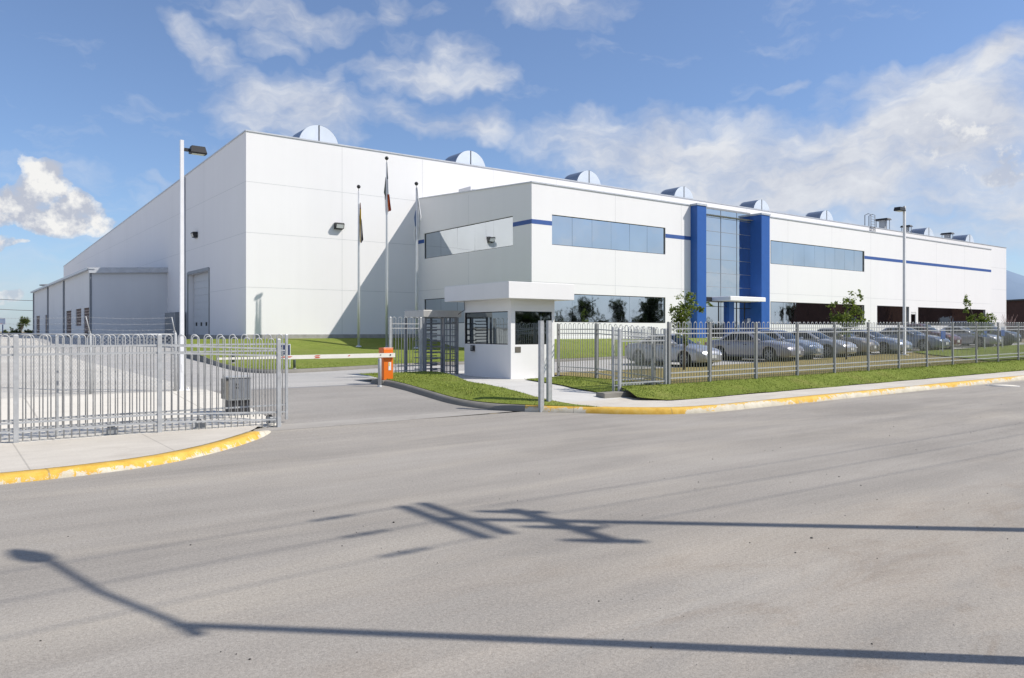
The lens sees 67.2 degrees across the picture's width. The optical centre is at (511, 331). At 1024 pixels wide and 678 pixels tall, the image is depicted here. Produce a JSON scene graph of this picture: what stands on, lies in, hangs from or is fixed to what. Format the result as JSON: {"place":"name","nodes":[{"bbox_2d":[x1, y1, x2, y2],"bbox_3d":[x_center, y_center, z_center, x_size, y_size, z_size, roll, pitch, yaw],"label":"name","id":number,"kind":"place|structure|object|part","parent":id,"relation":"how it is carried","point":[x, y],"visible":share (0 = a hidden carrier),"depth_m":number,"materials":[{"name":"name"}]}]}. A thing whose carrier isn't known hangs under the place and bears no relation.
{"place":"outdoors","nodes":[
{"label":"outdoors","id":0,"kind":"place"},
{"bbox_2d":[0,334,202,398],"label":"gravel yard","id":1,"kind":"structure","parent":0,"point":[28,391],"depth_m":26.11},
{"bbox_2d":[0,318,5,334],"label":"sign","id":2,"kind":"object","parent":1,"relation":"on","point":[3,320],"visible":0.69,"depth_m":91.98,"materials":[{"name":"white plastic"}]},
{"bbox_2d":[0,316,176,393],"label":"chain link fence","id":3,"kind":"object","parent":1,"relation":"on","point":[90,363],"visible":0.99,"depth_m":19.87,"materials":[{"name":"metal"}]},
{"bbox_2d":[30,267,167,338],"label":"annex building","id":4,"kind":"structure","parent":1,"relation":"on","point":[104,296],"depth_m":68.31,"materials":[{"name":"white metal"}]},
{"bbox_2d":[36,315,39,335],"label":"window","id":5,"kind":"structure","parent":4,"relation":"in","point":[38,316],"depth_m":101.60,"materials":[{"name":"white metal"}]},
{"bbox_2d":[66,309,70,336],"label":"window","id":6,"kind":"structure","parent":4,"relation":"in","point":[68,310],"depth_m":77.63,"materials":[{"name":"white metal"}]},
{"bbox_2d":[75,307,80,325],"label":"window","id":7,"kind":"structure","parent":4,"relation":"in","point":[78,308],"depth_m":72.08,"materials":[{"name":"grey glass"}]},
{"bbox_2d":[83,306,88,337],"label":"window","id":8,"kind":"structure","parent":4,"relation":"in","point":[86,307],"depth_m":68.40,"materials":[{"name":"white metal"}]},
{"bbox_2d":[179,140,206,390],"bbox_3d":[-8.632,-1.710,20.688,0.790,6.780,0.340,0,0,-37],"label":"lamp post","id":9,"kind":"object","parent":1,"relation":"on","point":[197,150],"visible":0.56,"depth_m":20.52,"materials":[{"name":"grey metal"}]},
{"bbox_2d":[0,425,260,472],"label":"sidewalk","id":10,"kind":"structure","parent":0,"point":[38,455],"depth_m":12.55,"materials":[{"name":"concrete"}]},
{"bbox_2d":[0,390,275,443],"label":"concrete pad","id":11,"kind":"object","parent":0,"point":[43,435],"visible":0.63,"depth_m":16.38,"materials":[{"name":"grey concrete"}]},
{"bbox_2d":[106,426,116,434],"bbox_3d":[-7.363,1.812,14.166,0.180,0.175,0.180,0,0,-37],"label":"gate roller","id":12,"kind":"object","parent":11,"relation":"on","point":[113,430],"visible":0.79,"depth_m":14.10,"materials":[{"name":"grey metal"}]},
{"bbox_2d":[0,334,280,442],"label":"picket fence","id":13,"kind":"object","parent":11,"relation":"on","point":[16,355],"visible":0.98,"depth_m":14.23,"materials":[{"name":"metal"}]},
{"bbox_2d":[1,334,287,435],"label":"sliding gate","id":14,"kind":"structure","parent":11,"relation":"on","point":[150,412],"depth_m":14.68,"materials":[{"name":"metal"}]},
{"bbox_2d":[195,419,204,428],"bbox_3d":[-6.119,1.812,15.091,0.180,0.175,0.180,0,0,-37],"label":"gate roller","id":15,"kind":"object","parent":11,"relation":"on","point":[202,424],"visible":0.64,"depth_m":15.02,"materials":[{"name":"grey metal"}]},
{"bbox_2d":[221,375,252,411],"bbox_3d":[-6.056,1.462,16.933,0.560,0.950,0.440,0,0,-37],"label":"gate motor","id":16,"kind":"object","parent":11,"relation":"on","point":[239,392],"visible":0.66,"depth_m":16.78,"materials":[{"name":"metal"}]},
{"bbox_2d":[266,414,275,423],"bbox_3d":[-4.996,1.812,15.927,0.180,0.175,0.180,0,0,-37],"label":"gate roller","id":17,"kind":"object","parent":11,"relation":"on","point":[270,417],"visible":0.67,"depth_m":15.86,"materials":[{"name":"grey metal"}]},
{"bbox_2d":[214,384,487,423],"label":"driveway","id":18,"kind":"structure","parent":0,"point":[322,404],"depth_m":19.13,"materials":[{"name":"concrete"}]},
{"bbox_2d":[217,348,394,384],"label":"barrier gate","id":19,"kind":"structure","parent":18,"relation":"on","point":[386,355],"depth_m":22.53,"materials":[{"name":"metal"}]},
{"bbox_2d":[377,358,381,386],"bbox_3d":[-3.816,1.241,22.215,0.135,0.920,0.135,0,0,-37],"label":"bollard","id":20,"kind":"object","parent":18,"relation":"on","point":[379,372],"visible":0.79,"depth_m":22.17,"materials":[{"name":"metal"}]},
{"bbox_2d":[186,338,713,368],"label":"lawn","id":21,"kind":"structure","parent":0,"point":[311,346],"depth_m":46.08,"materials":[{"name":"green plant"}]},
{"bbox_2d":[281,344,290,367],"bbox_3d":[-9.105,1.084,30.829,0.480,1.150,0.081,0,0,0],"label":"direction sign","id":22,"kind":"object","parent":21,"relation":"on","point":[289,349],"visible":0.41,"depth_m":30.79,"materials":[{"name":"blue plastic"}]},
{"bbox_2d":[356,185,361,346],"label":"flagpole","id":23,"kind":"object","parent":21,"relation":"on","point":[358,317],"visible":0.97,"depth_m":51.35,"materials":[{"name":"metal"}]},
{"bbox_2d":[359,203,362,242],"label":"flag","id":24,"kind":"object","parent":23,"relation":"attached to","point":[361,232],"visible":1,"depth_m":51.36,"materials":[{"name":"fabric"}]},
{"bbox_2d":[384,156,388,347],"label":"flagpole","id":25,"kind":"object","parent":21,"relation":"on","point":[386,319],"visible":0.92,"depth_m":51.35,"materials":[{"name":"metal"}]},
{"bbox_2d":[384,167,390,211],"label":"flag","id":26,"kind":"object","parent":25,"relation":"attached to","point":[389,204],"visible":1,"depth_m":51.33,"materials":[{"name":"fabric"}]},
{"bbox_2d":[414,182,417,347],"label":"flagpole","id":27,"kind":"object","parent":21,"relation":"on","point":[416,284],"visible":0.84,"depth_m":51.35,"materials":[{"name":"metal"}]},
{"bbox_2d":[414,188,420,242],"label":"flag","id":28,"kind":"object","parent":27,"relation":"attached to","point":[419,215],"visible":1,"depth_m":51.34,"materials":[{"name":"fabric"}]},
{"bbox_2d":[418,181,991,346],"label":"office building","id":29,"kind":"structure","parent":21,"relation":"on","point":[620,260],"depth_m":56.77,"materials":[{"name":"white paint"}]},
{"bbox_2d":[425,298,463,322],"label":"window","id":30,"kind":"structure","parent":29,"relation":"in","point":[430,304],"depth_m":56.58,"materials":[{"name":"grey glass"}]},
{"bbox_2d":[425,216,512,258],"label":"window","id":31,"kind":"structure","parent":29,"relation":"in","point":[497,233],"depth_m":53.70,"materials":[{"name":"grey glass"}]},
{"bbox_2d":[459,186,481,191],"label":"air conditioner","id":32,"kind":"object","parent":29,"relation":"on","point":[468,188],"visible":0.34,"depth_m":56.09,"materials":[{"name":"white paint"}]},
{"bbox_2d":[552,215,664,253],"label":"window","id":33,"kind":"structure","parent":29,"relation":"in","point":[566,231],"depth_m":51.96,"materials":[{"name":"blue glass"}]},
{"bbox_2d":[554,294,664,322],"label":"window","id":34,"kind":"structure","parent":29,"relation":"in","point":[584,307],"depth_m":52.18,"materials":[{"name":"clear glass"}]},
{"bbox_2d":[706,297,750,336],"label":"entrance door","id":35,"kind":"structure","parent":29,"relation":"in","point":[717,313],"depth_m":59.86,"materials":[{"name":"clear glass"}]},
{"bbox_2d":[771,240,863,271],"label":"window","id":36,"kind":"structure","parent":29,"relation":"in","point":[782,253],"depth_m":66.83,"materials":[{"name":"blue glass"}]},
{"bbox_2d":[771,302,863,324],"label":"window","id":37,"kind":"structure","parent":29,"relation":"in","point":[781,312],"depth_m":66.00,"materials":[{"name":"black glass"}]},
{"bbox_2d":[877,306,908,324],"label":"window","id":38,"kind":"structure","parent":29,"relation":"in","point":[885,314],"depth_m":74.55,"materials":[{"name":"brown glass"}]},
{"bbox_2d":[911,312,915,323],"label":"side door","id":39,"kind":"structure","parent":29,"relation":"in","point":[913,314],"depth_m":77.05,"materials":[{"name":"white metal"}]},
{"bbox_2d":[918,307,984,325],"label":"window","id":40,"kind":"structure","parent":29,"relation":"in","point":[925,314],"depth_m":80.98,"materials":[{"name":"brown glass"}]},
{"bbox_2d":[363,371,599,406],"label":"grass verge","id":41,"kind":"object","parent":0,"point":[489,397],"depth_m":20.29,"materials":[{"name":"green plant"}]},
{"bbox_2d":[538,321,543,411],"bbox_3d":[0.729,0.919,19.013,0.134,2.362,0.094,0,0,-37],"label":"gate post","id":42,"kind":"object","parent":41,"relation":"on","point":[540,366],"visible":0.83,"depth_m":18.97,"materials":[{"name":"metal"}]},
{"bbox_2d":[546,320,551,401],"bbox_3d":[0.951,0.864,19.552,0.134,2.272,0.094,0,0,-37],"label":"gate post","id":43,"kind":"object","parent":41,"relation":"on","point":[548,360],"visible":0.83,"depth_m":19.51,"materials":[{"name":"metal"}]},
{"bbox_2d":[348,371,630,402],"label":"footpath","id":44,"kind":"structure","parent":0,"point":[562,393],"depth_m":21.85,"materials":[{"name":"concrete"}]},
{"bbox_2d":[389,317,421,371],"bbox_3d":[-3.652,0.598,26.450,1.255,2.184,0.075,0,0,-37],"label":"picket fence","id":45,"kind":"object","parent":44,"relation":"on","point":[419,328],"visible":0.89,"depth_m":26.48,"materials":[{"name":"metal"}]},
{"bbox_2d":[404,310,462,374],"bbox_3d":[-2.853,0.465,27.855,1.620,2.410,1.400,0,0,-37],"label":"turnstile","id":46,"kind":"object","parent":44,"relation":"on","point":[441,315],"visible":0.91,"depth_m":27.64,"materials":[{"name":"metal"}]},
{"bbox_2d":[445,281,573,378],"bbox_3d":[-0.152,0.055,26.830,2.770,3.290,3.870,0,0,-37],"label":"guard booth","id":47,"kind":"object","parent":44,"relation":"on","point":[501,319],"visible":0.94,"depth_m":25.73,"materials":[{"name":"white paint"}]},
{"bbox_2d":[465,311,507,344],"bbox_3d":[-0.872,-0.110,26.323,0.065,1.100,2.580,0,0,-37],"label":"window","id":48,"kind":"structure","parent":47,"relation":"in","point":[480,327],"depth_m":26.33,"materials":[{"name":"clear glass"}]},
{"bbox_2d":[515,311,551,344],"bbox_3d":[0.701,-0.110,25.735,1.565,1.100,0.065,0,0,-37],"label":"window","id":49,"kind":"structure","parent":47,"relation":"in","point":[526,322],"depth_m":25.63,"materials":[{"name":"black glass"}]},
{"bbox_2d":[596,390,640,397],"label":"threshold kerb","id":50,"kind":"structure","parent":44,"relation":"on","point":[616,394],"depth_m":20.91,"materials":[{"name":"concrete"}]},
{"bbox_2d":[618,328,667,390],"bbox_3d":[3.733,0.916,21.911,1.926,2.006,0.076,0,0,-36],"label":"picket fence","id":51,"kind":"object","parent":44,"relation":"on","point":[665,356],"visible":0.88,"depth_m":21.87,"materials":[{"name":"metal"}]},
{"bbox_2d":[0,380,1023,677],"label":"road","id":52,"kind":"structure","parent":0,"point":[536,534],"depth_m":7.02,"materials":[{"name":"grey asphalt"}]},
{"bbox_2d":[0,430,270,484],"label":"kerb","id":53,"kind":"structure","parent":52,"relation":"on","point":[11,477],"depth_m":11.21,"materials":[{"name":"yellow paint"}]},
{"bbox_2d":[251,409,511,430],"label":"gate track","id":54,"kind":"structure","parent":52,"relation":"on","point":[354,421],"depth_m":16.98,"materials":[{"name":"concrete"}]},
{"bbox_2d":[371,378,524,411],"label":"kerb","id":55,"kind":"structure","parent":52,"relation":"on","point":[459,401],"depth_m":19.79,"materials":[{"name":"concrete"}]},
{"bbox_2d":[39,422,1016,665],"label":"pebbles","id":56,"kind":"object","parent":52,"relation":"on","point":[642,515],"visible":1,"depth_m":7.27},
{"bbox_2d":[525,375,1023,413],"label":"kerb","id":57,"kind":"structure","parent":52,"relation":"on","point":[703,408],"depth_m":20.09,"materials":[{"name":"yellow paint"}]},
{"bbox_2d":[986,384,1019,386],"bbox_3d":[17.335,1.923,27.200,1.040,0.034,1.040,0,0,-37],"label":"road marking","id":58,"kind":"object","parent":52,"relation":"on","point":[998,385],"visible":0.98,"depth_m":27.06,"materials":[{"name":"paint"}]},
{"bbox_2d":[0,331,1023,424],"bbox_3d":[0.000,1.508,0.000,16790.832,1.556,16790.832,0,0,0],"label":"ground","id":59,"kind":"structure","parent":0,"point":[506,403],"depth_m":20.99,"materials":[{"name":"soil"}]},
{"bbox_2d":[17,316,30,334],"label":"yucca tree","id":60,"kind":"object","parent":59,"relation":"on","point":[20,325],"visible":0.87,"depth_m":139.83,"materials":[{"name":"green plant"}]},
{"bbox_2d":[165,312,184,339],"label":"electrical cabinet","id":61,"kind":"object","parent":59,"relation":"on","point":[168,319],"visible":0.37,"depth_m":64.04,"materials":[{"name":"grey metal"}]},
{"bbox_2d":[63,125,1006,338],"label":"warehouse","id":62,"kind":"structure","parent":59,"relation":"on","point":[271,251],"depth_m":56.59,"materials":[{"name":"white paint"}]},
{"bbox_2d":[190,232,197,237],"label":"wall light","id":63,"kind":"object","parent":62,"relation":"attached to","point":[194,234],"visible":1,"depth_m":61.05,"materials":[{"name":"brown metal"}]},
{"bbox_2d":[194,272,207,334],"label":"dock door","id":64,"kind":"structure","parent":62,"relation":"in","point":[200,280],"depth_m":61.79,"materials":[{"name":"grey metal"}]},
{"bbox_2d":[334,222,344,229],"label":"wall light","id":65,"kind":"object","parent":62,"relation":"attached to","point":[338,226],"visible":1,"depth_m":55.16,"materials":[{"name":"grey metal"}]},
{"bbox_2d":[864,213,874,229],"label":"roof ladder","id":66,"kind":"object","parent":62,"relation":"attached to","point":[868,220],"visible":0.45,"depth_m":99.59,"materials":[{"name":"metal"}]},
{"bbox_2d":[874,218,891,228],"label":"exhaust hood","id":67,"kind":"object","parent":62,"relation":"on","point":[882,222],"visible":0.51,"depth_m":106.45,"materials":[{"name":"grey metal"}]},
{"bbox_2d":[900,225,912,232],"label":"exhaust hood","id":68,"kind":"object","parent":62,"relation":"on","point":[907,227],"visible":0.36,"depth_m":109.42,"materials":[{"name":"grey metal"}]},
{"bbox_2d":[940,232,953,238],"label":"exhaust hood","id":69,"kind":"object","parent":62,"relation":"on","point":[947,235],"visible":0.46,"depth_m":117.04,"materials":[{"name":"grey metal"}]},
{"bbox_2d":[1002,314,1015,330],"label":"dry shrub","id":70,"kind":"object","parent":59,"relation":"on","point":[1009,322],"visible":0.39,"depth_m":119.81,"materials":[{"name":"plant"}]},
{"bbox_2d":[1006,299,1023,336],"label":"brown building","id":71,"kind":"structure","parent":59,"relation":"on","point":[1015,307],"depth_m":149.86,"materials":[{"name":"brown metal"}]},
{"bbox_2d":[0,0,1023,330],"label":"sky","id":72,"kind":"structure","parent":0,"point":[850,110],"materials":[{"name":"blue"}]},
{"bbox_2d":[36,339,1023,390],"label":"service road","id":73,"kind":"structure","parent":0,"point":[321,379],"depth_m":31.46,"materials":[{"name":"concrete"}]},
{"bbox_2d":[186,350,624,372],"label":"kerb","id":74,"kind":"structure","parent":73,"relation":"on","point":[303,370],"depth_m":31.16,"materials":[{"name":"concrete"}]},
{"bbox_2d":[626,334,721,366],"bbox_3d":[7.246,0.850,34.736,2.000,1.474,4.665,0,0,-37],"label":"parked car","id":75,"kind":"object","parent":73,"relation":"on","point":[692,352],"visible":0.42,"depth_m":33.40,"materials":[{"name":"silver metal"}]},
{"bbox_2d":[704,331,803,361],"bbox_3d":[11.959,0.741,38.118,2.060,1.503,4.898,0,0,-38],"label":"parked car","id":76,"kind":"object","parent":73,"relation":"on","point":[788,351],"visible":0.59,"depth_m":37.38,"materials":[{"name":"grey metal"}]},
{"bbox_3d":[10.828,0.264,38.402,0.178,0.352,0.816,0,0,-38],"label":"side window","id":77,"kind":"part","parent":76,"relation":"part of","materials":[{"name":"glass"}]},
{"bbox_3d":[11.472,0.262,37.568,0.183,0.361,1.102,0,0,-38],"label":"side window","id":78,"kind":"part","parent":76,"relation":"part of","materials":[{"name":"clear glass"}]},
{"bbox_2d":[748,330,822,359],"bbox_3d":[13.865,0.691,39.912,1.960,1.517,4.432,0,0,-36],"label":"parked car","id":79,"kind":"object","parent":73,"relation":"on","point":[802,343],"visible":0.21,"depth_m":38.61,"materials":[{"name":"grey metal"}]},
{"bbox_3d":[13.382,0.208,39.408,0.174,0.364,0.997,0,0,-36],"label":"side window","id":80,"kind":"part","parent":79,"relation":"part of","materials":[{"name":"glass"}]},
{"bbox_2d":[792,330,855,357],"bbox_3d":[16.111,0.681,41.333,1.980,1.445,4.525,0,0,-38],"label":"parked car","id":81,"kind":"object","parent":73,"relation":"on","point":[829,347],"visible":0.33,"depth_m":39.82,"materials":[{"name":"silver metal"}]},
{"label":"side window","id":82,"kind":"part","parent":81,"relation":"part of","materials":[{"name":"glass"}]},
{"bbox_2d":[816,328,878,355],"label":"parked car","id":83,"kind":"object","parent":73,"relation":"on","point":[829,334],"visible":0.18,"depth_m":41.52,"materials":[{"name":"grey metal"}]},
{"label":"side window","id":84,"kind":"part","parent":83,"relation":"part of","materials":[{"name":"glass"}]},
{"bbox_2d":[851,329,911,353],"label":"parked car","id":85,"kind":"object","parent":73,"relation":"on","point":[885,342],"visible":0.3,"depth_m":42.76,"materials":[{"name":"grey metal"}]},
{"bbox_2d":[880,328,950,350],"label":"parked car","id":86,"kind":"object","parent":73,"relation":"on","point":[917,338],"visible":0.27,"depth_m":46.29,"materials":[{"name":"grey metal"}]},
{"bbox_2d":[907,324,960,348],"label":"parked car","id":87,"kind":"object","parent":73,"relation":"on","point":[955,340],"visible":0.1,"depth_m":48.60,"materials":[{"name":"grey metal"}]},
{"bbox_2d":[942,326,1001,346],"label":"parked car","id":88,"kind":"object","parent":73,"relation":"on","point":[982,338],"visible":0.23,"depth_m":51.23,"materials":[{"name":"silver metal"}]},
{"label":"side window","id":89,"kind":"part","parent":88,"relation":"part of","materials":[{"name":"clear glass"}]},
{"bbox_2d":[949,321,1021,345],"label":"parked car","id":90,"kind":"object","parent":73,"relation":"on","point":[1010,338],"visible":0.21,"depth_m":52.70,"materials":[{"name":"grey paint"}]},
{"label":"side window","id":91,"kind":"part","parent":90,"relation":"part of","materials":[{"name":"glass"}]},
{"bbox_2d":[528,376,642,391],"bbox_3d":[2.151,1.635,23.775,2.712,0.219,4.650,0,0,-36],"label":"grass patch","id":92,"kind":"object","parent":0,"point":[608,386],"visible":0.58,"depth_m":23.11,"materials":[{"name":"green plant"}]},
{"bbox_2d":[557,323,663,384],"bbox_3d":[3.098,0.805,24.722,0.146,2.172,5.211,0,0,-35],"label":"picket fence","id":93,"kind":"object","parent":92,"relation":"on","point":[596,333],"visible":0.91,"depth_m":25.20,"materials":[{"name":"metal"}]},
{"bbox_2d":[612,326,652,390],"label":"pedestrian gate","id":94,"kind":"structure","parent":92,"relation":"on","point":[614,339],"depth_m":22.20,"materials":[{"name":"metal"}]},
{"bbox_2d":[554,352,1023,383],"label":"dry verge","id":95,"kind":"structure","parent":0,"point":[787,363],"depth_m":31.41,"materials":[{"name":"green plant"}]},
{"bbox_2d":[668,291,713,369],"bbox_3d":[7.008,-0.042,30.435,1.748,3.128,1.059,0,0,-20],"label":"young tree","id":96,"kind":"object","parent":95,"relation":"on","point":[684,315],"visible":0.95,"depth_m":30.29,"materials":[{"name":"green plant"}]},
{"bbox_2d":[827,289,869,358],"bbox_3d":[16.432,-0.332,37.594,1.859,3.455,1.352,0,0,-22],"label":"young tree","id":97,"kind":"object","parent":95,"relation":"on","point":[845,318],"visible":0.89,"depth_m":37.49,"materials":[{"name":"green plant"}]},
{"bbox_2d":[893,206,907,354],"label":"lamp post","id":98,"kind":"object","parent":95,"relation":"on","point":[900,209],"visible":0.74,"depth_m":41.21,"materials":[{"name":"grey metal"}]},
{"bbox_2d":[941,329,942,351],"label":"parking sign","id":99,"kind":"object","parent":95,"relation":"on","point":[942,339],"visible":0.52,"depth_m":43.54,"materials":[{"name":"metal"}]},
{"bbox_2d":[963,294,997,348],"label":"young tree","id":100,"kind":"object","parent":95,"relation":"on","point":[986,318],"visible":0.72,"depth_m":46.19,"materials":[{"name":"green plant"}]},
{"bbox_2d":[567,370,1023,406],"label":"sidewalk","id":101,"kind":"structure","parent":0,"point":[636,402],"depth_m":22.23,"materials":[{"name":"concrete"}]},
{"bbox_2d":[622,359,1023,399],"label":"grass berm","id":102,"kind":"object","parent":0,"point":[841,375],"depth_m":25.60,"materials":[{"name":"green plant"}]},
{"bbox_2d":[232,349,1023,406],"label":"grass tufts","id":103,"kind":"object","parent":102,"relation":"on","point":[566,381],"visible":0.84,"depth_m":23.61,"materials":[{"name":"green plant"}]},
{"bbox_2d":[667,322,1023,383],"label":"picket fence","id":104,"kind":"object","parent":102,"relation":"on","point":[709,328],"visible":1,"depth_m":27.99,"materials":[{"name":"metal"}]},
{"bbox_2d":[916,344,1023,360],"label":"green verge","id":105,"kind":"structure","parent":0,"point":[1010,348],"depth_m":43.47,"materials":[{"name":"green plant"}]},
{"bbox_2d":[1006,270,1023,299],"bbox_3d":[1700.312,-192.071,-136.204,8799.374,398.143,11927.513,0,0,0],"label":"mountain","id":106,"kind":"structure","parent":0,"point":[1014,285],"depth_m":4328.28,"materials":[{"name":"blue"}]}
]}

